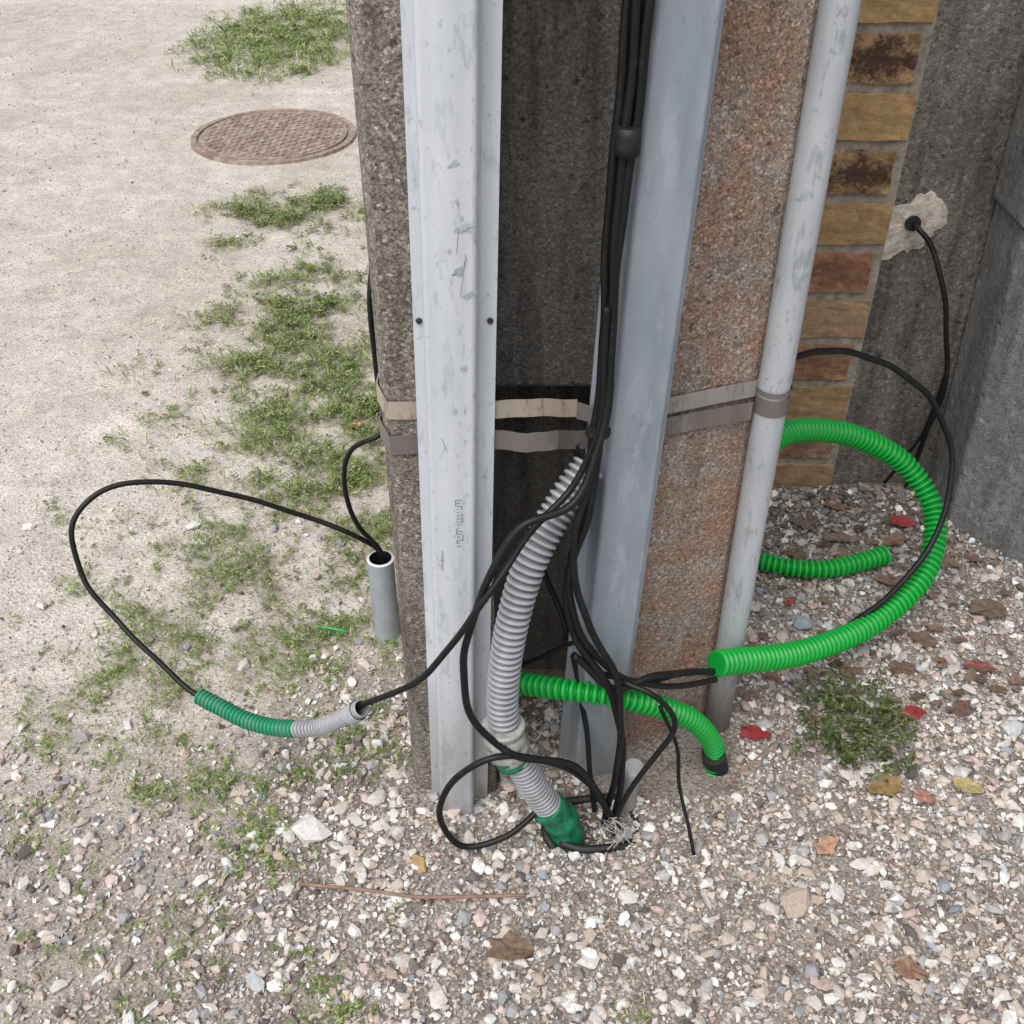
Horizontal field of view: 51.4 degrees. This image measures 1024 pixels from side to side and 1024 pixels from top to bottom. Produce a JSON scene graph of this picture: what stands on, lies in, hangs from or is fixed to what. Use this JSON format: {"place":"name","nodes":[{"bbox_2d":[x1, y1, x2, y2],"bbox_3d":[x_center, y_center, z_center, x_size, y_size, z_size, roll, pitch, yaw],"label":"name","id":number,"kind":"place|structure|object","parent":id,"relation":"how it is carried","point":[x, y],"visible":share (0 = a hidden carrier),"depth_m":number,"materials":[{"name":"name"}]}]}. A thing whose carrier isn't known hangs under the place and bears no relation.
{"place":"outdoors","nodes":[
{"label":"outdoors","id":0,"kind":"place"},
{"bbox_2d":[0,0,658,1023],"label":"grass","id":1,"kind":"structure","parent":0,"point":[318,198],"depth_m":2.53,"materials":[{"name":"green plant"}]},
{"bbox_2d":[0,0,1023,1023],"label":"ground","id":2,"kind":"structure","parent":0,"point":[66,360],"depth_m":2.23,"materials":[{"name":"grey gravel"}]},
{"bbox_2d":[190,109,356,165],"bbox_3d":[-1.015,-1.601,4.554,0.704,0.040,0.704,0,38,0],"label":"manhole cover","id":3,"kind":"object","parent":2,"relation":"on","point":[269,137],"visible":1,"depth_m":4.51,"materials":[{"name":"metal"}]},
{"bbox_2d":[315,626,346,632],"bbox_3d":[-0.365,0.234,2.132,0.072,0.008,0.006,7,38,10],"label":"plastic scrap","id":4,"kind":"object","parent":2,"relation":"on","point":[332,628],"visible":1,"depth_m":2.13,"materials":[{"name":"green plastic"}]},
{"bbox_2d":[367,550,399,642],"bbox_3d":[-0.250,0.185,2.098,0.052,0.248,0.052,0,38,0],"label":"pvc pipe","id":5,"kind":"object","parent":2,"relation":"on","point":[383,588],"visible":0.86,"depth_m":2.06,"materials":[{"name":"grey plastic"}]},
{"bbox_2d":[0,3,1023,1023],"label":"gravel","id":6,"kind":"structure","parent":2,"relation":"on","point":[801,855],"depth_m":1.72,"materials":[{"name":"grey gravel"}]},
{"bbox_2d":[298,882,525,898],"bbox_3d":[-0.157,0.594,1.661,0.358,0.010,0.017,2,38,3],"label":"twig","id":7,"kind":"object","parent":6,"relation":"on","point":[410,895],"visible":1,"depth_m":1.66,"materials":[{"name":"wood"}]},
{"bbox_2d":[49,521,1023,1008],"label":"loose rocks","id":8,"kind":"object","parent":6,"relation":"on","point":[795,901],"visible":0.96,"depth_m":1.72,"materials":[{"name":"stone"}]},
{"bbox_2d":[481,456,602,850],"bbox_3d":[0.061,0.262,1.590,0.215,0.715,0.125,-29,46,-32],"label":"grey conduit","id":9,"kind":"object","parent":2,"relation":"on","point":[549,805],"visible":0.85,"depth_m":1.52,"materials":[{"name":"plastic"}]},
{"bbox_2d":[346,0,818,791],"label":"concrete utility pole","id":10,"kind":"object","parent":2,"relation":"on","point":[558,76],"visible":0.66,"depth_m":1.40,"materials":[{"name":"concrete"}]},
{"bbox_2d":[68,272,610,737],"bbox_3d":[-0.317,0.012,1.621,0.639,0.903,0.698,-19,42,-23],"label":"looped cable","id":11,"kind":"object","parent":10,"relation":"attached to","point":[354,712],"visible":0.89,"depth_m":1.73,"materials":[{"name":"black plastic"}]},
{"bbox_2d":[400,0,502,813],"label":"cable guard","id":12,"kind":"object","parent":10,"relation":"attached to","point":[452,58],"visible":0.92,"depth_m":1.25,"materials":[{"name":"grey metal"}]},
{"bbox_2d":[436,0,715,854],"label":"cable bundle","id":13,"kind":"object","parent":10,"relation":"attached to","point":[636,23],"visible":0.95,"depth_m":1.42,"materials":[{"name":"black rubber"}]},
{"bbox_2d":[558,0,725,776],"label":"cable guard","id":14,"kind":"object","parent":10,"relation":"attached to","point":[667,173],"visible":0.81,"depth_m":1.34,"materials":[{"name":"metal"}]},
{"bbox_2d":[704,0,861,732],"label":"galvanised pipe","id":15,"kind":"object","parent":10,"relation":"attached to","point":[836,22],"visible":0.88,"depth_m":1.43,"materials":[{"name":"metal"}]},
{"bbox_2d":[541,793,638,853],"bbox_3d":[0.133,0.523,1.785,0.169,0.028,0.113,0,38,0],"label":"cable","id":16,"kind":"object","parent":2,"relation":"on","point":[576,847],"visible":0.61,"depth_m":1.75,"materials":[{"name":"black rubber"}]},
{"bbox_2d":[519,672,728,776],"bbox_3d":[0.197,0.374,1.760,0.380,0.323,0.101,-4,38,-6],"label":"green conduit","id":17,"kind":"object","parent":2,"relation":"on","point":[700,726],"visible":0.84,"depth_m":1.67,"materials":[{"name":"plastic"}]},
{"bbox_2d":[622,758,642,813],"bbox_3d":[0.198,0.471,1.789,0.034,0.152,0.040,0,38,0],"label":"steel pipe stub","id":18,"kind":"object","parent":2,"relation":"on","point":[633,767],"visible":0.48,"depth_m":1.75,"materials":[{"name":"silver metal"}]},
{"bbox_2d":[344,419,1023,978],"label":"fallen leaves","id":19,"kind":"object","parent":2,"relation":"on","point":[510,945],"visible":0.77,"depth_m":2.05,"materials":[{"name":"brown plant"}]},
{"bbox_2d":[722,729,788,787],"bbox_3d":[0.432,0.429,1.866,0.184,0.024,0.012,-29,46,-32],"label":"twig","id":20,"kind":"object","parent":2,"relation":"on","point":[756,758],"visible":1,"depth_m":1.85,"materials":[{"name":"wood"}]},
{"bbox_2d":[758,546,890,578],"bbox_3d":[0.628,0.107,2.273,0.364,0.043,0.088,0,38,0],"label":"green conduit","id":21,"kind":"object","parent":2,"relation":"on","point":[855,563],"visible":0.78,"depth_m":2.25,"materials":[{"name":"plastic"}]},
{"bbox_2d":[707,418,947,676],"bbox_3d":[0.551,0.046,1.958,0.709,0.369,0.292,-24,44,-28],"label":"green conduit","id":22,"kind":"object","parent":2,"relation":"on","point":[903,463],"visible":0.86,"depth_m":2.00,"materials":[{"name":"plastic"}]},
{"bbox_2d":[570,347,954,692],"bbox_3d":[0.445,0.027,1.791,0.930,0.552,0.188,-25,44,-29],"label":"looped cable","id":23,"kind":"object","parent":22,"relation":"on","point":[644,680],"visible":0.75,"depth_m":1.87,"materials":[{"name":"black rubber"}]},
{"bbox_2d":[773,0,939,486],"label":"quoin bricks","id":24,"kind":"object","parent":2,"relation":"on","point":[882,57],"visible":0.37,"depth_m":2.13,"materials":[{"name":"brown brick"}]},
{"bbox_2d":[785,662,938,782],"bbox_3d":[0.624,0.383,1.914,0.278,0.058,0.281,0,38,0],"label":"weed plant","id":25,"kind":"object","parent":2,"relation":"on","point":[834,705],"visible":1,"depth_m":1.91,"materials":[{"name":"green plant"}]},
{"bbox_2d":[831,0,1023,483],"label":"rendered wall","id":26,"kind":"structure","parent":2,"relation":"on","point":[970,92],"depth_m":2.15,"materials":[{"name":"grey concrete"}]},
{"bbox_2d":[882,191,947,259],"bbox_3d":[0.813,-0.577,2.155,0.135,0.148,0.010,0,38,0],"label":"plaster patch","id":27,"kind":"object","parent":26,"relation":"attached to","point":[929,210],"visible":0.94,"depth_m":2.15,"materials":[{"name":"beige paint"}]},
{"bbox_2d":[905,215,920,230],"bbox_3d":[0.807,-0.582,2.145,0.032,0.031,0.009,0,38,0],"label":"cable hole","id":28,"kind":"object","parent":27,"relation":"attached to","point":[909,221],"visible":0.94,"depth_m":2.14,"materials":[{"name":"black rubber"}]},
{"bbox_2d":[883,222,949,487],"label":"cable","id":29,"kind":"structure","parent":26,"relation":"attached to","point":[939,399],"depth_m":2.23,"materials":[{"name":"black rubber"}]},
{"bbox_2d":[929,83,1023,566],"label":"wall","id":30,"kind":"structure","parent":2,"relation":"on","point":[984,415],"depth_m":2.21,"materials":[{"name":"concrete"}]}
]}

